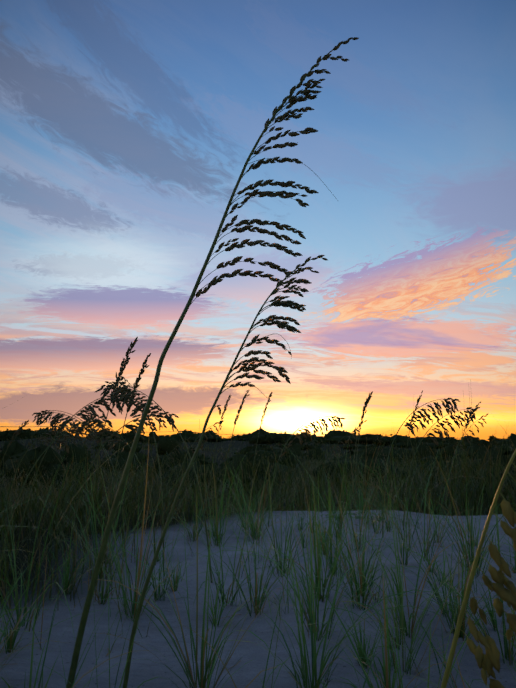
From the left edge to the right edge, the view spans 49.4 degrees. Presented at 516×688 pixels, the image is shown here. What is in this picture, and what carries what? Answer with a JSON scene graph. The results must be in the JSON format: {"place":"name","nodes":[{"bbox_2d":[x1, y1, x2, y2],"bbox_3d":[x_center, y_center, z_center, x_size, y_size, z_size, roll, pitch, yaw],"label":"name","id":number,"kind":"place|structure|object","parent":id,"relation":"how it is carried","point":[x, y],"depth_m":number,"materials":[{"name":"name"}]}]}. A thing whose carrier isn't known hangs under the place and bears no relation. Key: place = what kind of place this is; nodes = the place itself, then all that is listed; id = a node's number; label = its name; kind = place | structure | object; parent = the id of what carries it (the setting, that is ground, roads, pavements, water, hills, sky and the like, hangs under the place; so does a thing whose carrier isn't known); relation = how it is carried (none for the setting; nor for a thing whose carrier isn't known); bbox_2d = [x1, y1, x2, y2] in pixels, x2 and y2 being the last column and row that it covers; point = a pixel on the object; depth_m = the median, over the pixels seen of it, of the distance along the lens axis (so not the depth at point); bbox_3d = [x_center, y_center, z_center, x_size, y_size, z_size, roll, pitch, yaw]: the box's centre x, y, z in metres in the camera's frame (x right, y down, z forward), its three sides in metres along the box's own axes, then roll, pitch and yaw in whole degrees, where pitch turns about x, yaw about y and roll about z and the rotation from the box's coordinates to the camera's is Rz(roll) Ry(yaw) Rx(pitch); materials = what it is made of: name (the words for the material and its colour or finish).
{"place":"outdoors","nodes":[
{"label":"outdoors","id":0,"kind":"place"},
{"bbox_2d":[0,438,515,687],"bbox_3d":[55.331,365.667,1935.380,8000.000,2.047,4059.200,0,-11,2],"label":"dune sand","id":1,"kind":"structure","parent":0,"point":[142,670],"depth_m":2.24,"materials":[{"name":"sand"}]},
{"bbox_2d":[67,37,358,687],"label":"sea oat","id":2,"kind":"object","parent":1,"relation":"on","point":[293,99],"depth_m":1.44,"materials":[{"name":"black plant"}]},
{"bbox_2d":[122,255,327,687],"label":"sea oat stalk","id":3,"kind":"object","parent":1,"relation":"on","point":[277,322],"depth_m":1.37,"materials":[{"name":"black plant"}]},
{"bbox_2d":[0,426,487,439],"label":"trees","id":4,"kind":"object","parent":1,"relation":"on","point":[168,431],"depth_m":205.66,"materials":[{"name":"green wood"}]},
{"bbox_2d":[0,337,488,582],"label":"sea oats","id":5,"kind":"object","parent":1,"relation":"on","point":[128,398],"depth_m":3.30,"materials":[{"name":"black plant"}]},
{"bbox_2d":[0,440,501,669],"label":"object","id":6,"kind":"object","parent":1,"relation":"on","point":[356,517],"depth_m":4.18,"materials":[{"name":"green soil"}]},
{"bbox_2d":[0,441,510,507],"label":"dune grass band","id":7,"kind":"object","parent":1,"relation":"on","point":[313,466],"depth_m":11.55,"materials":[{"name":"plant"}]},
{"bbox_2d":[0,433,511,465],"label":"dune grass band","id":8,"kind":"object","parent":1,"relation":"on","point":[146,446],"depth_m":37.45,"materials":[{"name":"black plant"}]},
{"bbox_2d":[0,400,515,687],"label":"grass tufts","id":9,"kind":"object","parent":1,"relation":"on","point":[315,593],"depth_m":2.10,"materials":[{"name":"green plant"}]},
{"bbox_2d":[0,407,515,609],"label":"grass","id":10,"kind":"structure","parent":1,"relation":"on","point":[34,507],"depth_m":5.24,"materials":[{"name":"green plant"}]},
{"bbox_2d":[441,449,515,687],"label":"sea oats","id":11,"kind":"object","parent":1,"relation":"on","point":[488,661],"depth_m":0.60,"materials":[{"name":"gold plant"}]},
{"bbox_2d":[0,427,515,499],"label":"bushes","id":12,"kind":"object","parent":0,"point":[16,448],"depth_m":17.52,"materials":[{"name":"green plant"}]},
{"bbox_2d":[0,0,515,440],"label":"sky","id":13,"kind":"structure","parent":0,"point":[129,129],"materials":[{"name":"blue"}]}
]}

